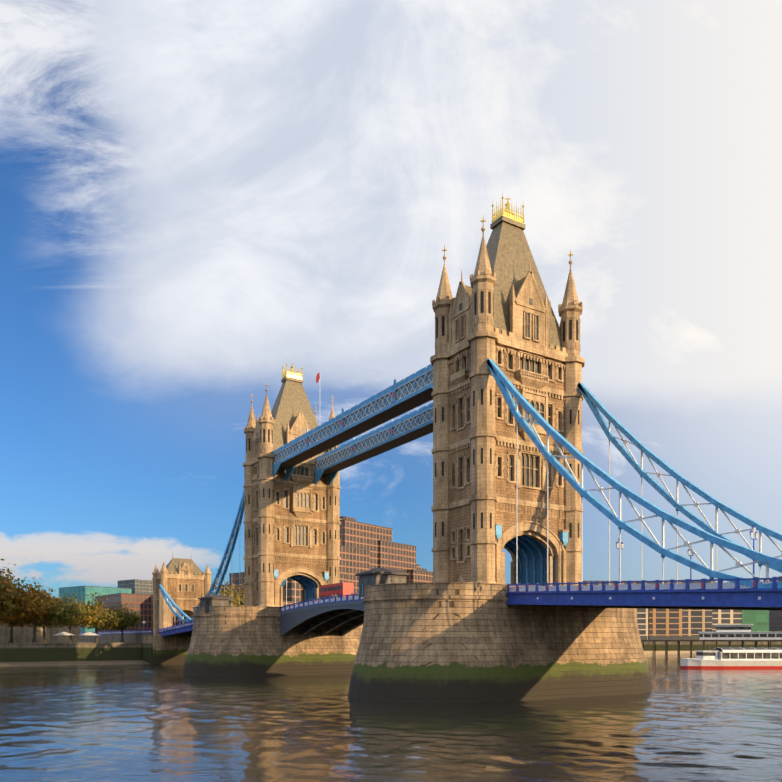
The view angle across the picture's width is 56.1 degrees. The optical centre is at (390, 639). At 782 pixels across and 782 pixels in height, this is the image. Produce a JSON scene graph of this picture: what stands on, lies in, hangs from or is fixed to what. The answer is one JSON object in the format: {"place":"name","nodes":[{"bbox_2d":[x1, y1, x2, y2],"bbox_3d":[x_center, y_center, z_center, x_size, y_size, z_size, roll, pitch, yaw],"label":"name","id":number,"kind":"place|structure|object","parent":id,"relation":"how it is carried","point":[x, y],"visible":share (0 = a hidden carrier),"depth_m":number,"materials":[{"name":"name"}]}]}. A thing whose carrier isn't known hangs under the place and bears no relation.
{"place":"outdoors","nodes":[
{"label":"outdoors","id":0,"kind":"place"},
{"bbox_2d":[0,655,781,781],"bbox_3d":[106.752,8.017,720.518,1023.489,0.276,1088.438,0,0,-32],"label":"river water","id":1,"kind":"structure","parent":0,"point":[152,722],"depth_m":64.03,"materials":[{"name":"grey liquid"}]},
{"bbox_2d":[183,606,362,676],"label":"pier","id":2,"kind":"structure","parent":1,"relation":"in","point":[234,641],"depth_m":163.31,"materials":[{"name":"stone"}]},
{"bbox_2d":[158,595,230,636],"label":"deck span","id":3,"kind":"object","parent":2,"relation":"on","point":[184,630],"visible":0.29,"depth_m":231.35,"materials":[{"name":"metal"}]},
{"bbox_2d":[195,594,230,612],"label":"control cabin","id":4,"kind":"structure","parent":2,"relation":"on","point":[207,601],"depth_m":163.78,"materials":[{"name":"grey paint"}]},
{"bbox_2d":[243,360,340,606],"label":"tower","id":5,"kind":"structure","parent":2,"relation":"on","point":[292,527],"depth_m":175.11,"materials":[{"name":"stone"}]},
{"bbox_2d":[280,594,363,635],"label":"bascule decks","id":6,"kind":"object","parent":2,"relation":"on","point":[344,615],"visible":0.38,"depth_m":157.48,"materials":[{"name":"metal"}]},
{"bbox_2d":[319,582,353,599],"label":"red bus","id":7,"kind":"object","parent":6,"relation":"on","point":[337,589],"visible":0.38,"depth_m":152.09,"materials":[{"name":"red paint"}]},
{"bbox_2d":[348,582,651,703],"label":"pier","id":8,"kind":"structure","parent":1,"relation":"in","point":[444,642],"depth_m":96.83,"materials":[{"name":"stone"}]},
{"bbox_2d":[355,566,409,596],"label":"pier kiosk","id":9,"kind":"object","parent":8,"relation":"on","point":[375,576],"depth_m":102.25,"materials":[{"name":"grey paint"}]},
{"bbox_2d":[430,192,584,585],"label":"tower","id":10,"kind":"structure","parent":8,"relation":"on","point":[499,312],"depth_m":108.24,"materials":[{"name":"stone"}]},
{"bbox_2d":[272,364,432,480],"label":"walkway","id":11,"kind":"structure","parent":10,"relation":"attached to","point":[405,395],"depth_m":137.23,"materials":[{"name":"blue paint"}]},
{"bbox_2d":[314,402,432,484],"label":"walkway","id":12,"kind":"structure","parent":10,"relation":"attached to","point":[410,427],"depth_m":153.70,"materials":[{"name":"blue paint"}]},
{"bbox_2d":[487,359,781,588],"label":"chain","id":13,"kind":"object","parent":10,"relation":"attached to","point":[504,383],"visible":0.85,"depth_m":82.62,"materials":[{"name":"blue paint"}]},
{"bbox_2d":[578,382,781,589],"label":"chain","id":14,"kind":"object","parent":10,"relation":"attached to","point":[594,403],"visible":0.9,"depth_m":97.80,"materials":[{"name":"blue paint"}]},
{"bbox_2d":[505,526,781,609],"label":"deck span","id":15,"kind":"object","parent":8,"relation":"on","point":[703,594],"visible":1,"depth_m":79.02,"materials":[{"name":"metal"}]},
{"bbox_2d":[640,624,781,658],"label":"pier","id":16,"kind":"structure","parent":1,"relation":"in","point":[730,633],"depth_m":304.50,"materials":[{"name":"white paint"}]},
{"bbox_2d":[680,645,781,668],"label":"river boat","id":17,"kind":"object","parent":1,"relation":"on","point":[742,658],"visible":1,"depth_m":203.57,"materials":[{"name":"white paint"}]},
{"bbox_2d":[0,642,781,665],"bbox_3d":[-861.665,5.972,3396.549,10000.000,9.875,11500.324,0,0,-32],"label":"embankment","id":18,"kind":"structure","parent":0,"point":[46,654],"depth_m":247.03,"materials":[{"name":"stone"}]},
{"bbox_2d":[0,609,32,642],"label":"plane tree","id":19,"kind":"object","parent":18,"relation":"on","point":[11,623],"visible":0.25,"depth_m":266.03,"materials":[{"name":"green plant"}]},
{"bbox_2d":[0,559,38,619],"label":"plane tree","id":20,"kind":"object","parent":18,"relation":"on","point":[9,595],"visible":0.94,"depth_m":236.59,"materials":[{"name":"green plant"}]},
{"bbox_2d":[3,577,62,642],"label":"plane tree","id":21,"kind":"object","parent":18,"relation":"on","point":[41,603],"visible":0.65,"depth_m":245.59,"materials":[{"name":"green plant"}]},
{"bbox_2d":[0,622,79,642],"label":"tower of london walls","id":22,"kind":"structure","parent":18,"relation":"on","point":[23,635],"depth_m":283.44,"materials":[{"name":"grey stone"}]},
{"bbox_2d":[17,602,62,642],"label":"plane tree","id":23,"kind":"object","parent":18,"relation":"on","point":[38,626],"visible":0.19,"depth_m":263.88,"materials":[{"name":"green plant"}]},
{"bbox_2d":[42,593,95,642],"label":"plane tree","id":24,"kind":"object","parent":18,"relation":"on","point":[69,614],"visible":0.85,"depth_m":247.90,"materials":[{"name":"green plant"}]},
{"bbox_2d":[55,632,100,642],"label":"wharf canopies","id":25,"kind":"object","parent":18,"relation":"on","point":[66,633],"visible":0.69,"depth_m":251.10,"materials":[{"name":"white paint"}]},
{"bbox_2d":[79,592,122,642],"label":"plane tree","id":26,"kind":"object","parent":18,"relation":"on","point":[100,618],"visible":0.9,"depth_m":256.31,"materials":[{"name":"green plant"}]},
{"bbox_2d":[98,602,143,642],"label":"plane tree","id":27,"kind":"object","parent":18,"relation":"on","point":[128,619],"visible":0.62,"depth_m":268.78,"materials":[{"name":"green plant"}]},
{"bbox_2d":[80,619,178,642],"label":"approach","id":28,"kind":"structure","parent":18,"relation":"on","point":[132,636],"depth_m":304.17,"materials":[{"name":"stone"}]},
{"bbox_2d":[51,579,220,633],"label":"city buildings","id":29,"kind":"structure","parent":18,"relation":"on","point":[137,594],"depth_m":400.45,"materials":[{"name":"teal glass"}]},
{"bbox_2d":[142,556,211,663],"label":"abutment","id":30,"kind":"object","parent":18,"relation":"on","point":[185,584],"visible":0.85,"depth_m":252.39,"materials":[{"name":"stone"}]},
{"bbox_2d":[159,491,243,622],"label":"chain","id":31,"kind":"object","parent":30,"relation":"attached to","point":[233,537],"visible":0.6,"depth_m":194.30,"materials":[{"name":"blue paint"}]},
{"bbox_2d":[213,578,286,606],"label":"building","id":32,"kind":"structure","parent":30,"relation":"attached to","point":[283,582],"depth_m":203.50,"materials":[{"name":"blue paint"}]},
{"bbox_2d":[211,575,243,605],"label":"plane tree","id":33,"kind":"object","parent":18,"relation":"on","point":[233,601],"visible":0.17,"depth_m":286.35,"materials":[{"name":"green plant"}]},
{"bbox_2d":[228,586,243,604],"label":"plane tree","id":34,"kind":"object","parent":18,"relation":"on","point":[242,590],"visible":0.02,"depth_m":296.10,"materials":[{"name":"green plant"}]},
{"bbox_2d":[220,516,432,606],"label":"tower hotel","id":35,"kind":"structure","parent":18,"relation":"on","point":[364,547],"depth_m":350.38,"materials":[{"name":"brick"}]},
{"bbox_2d":[582,576,781,641],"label":"wapping warehouses","id":36,"kind":"structure","parent":18,"relation":"on","point":[688,624],"depth_m":412.88,"materials":[{"name":"brick"}]},
{"bbox_2d":[0,0,781,597],"label":"sky","id":37,"kind":"structure","parent":0,"point":[199,198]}
]}

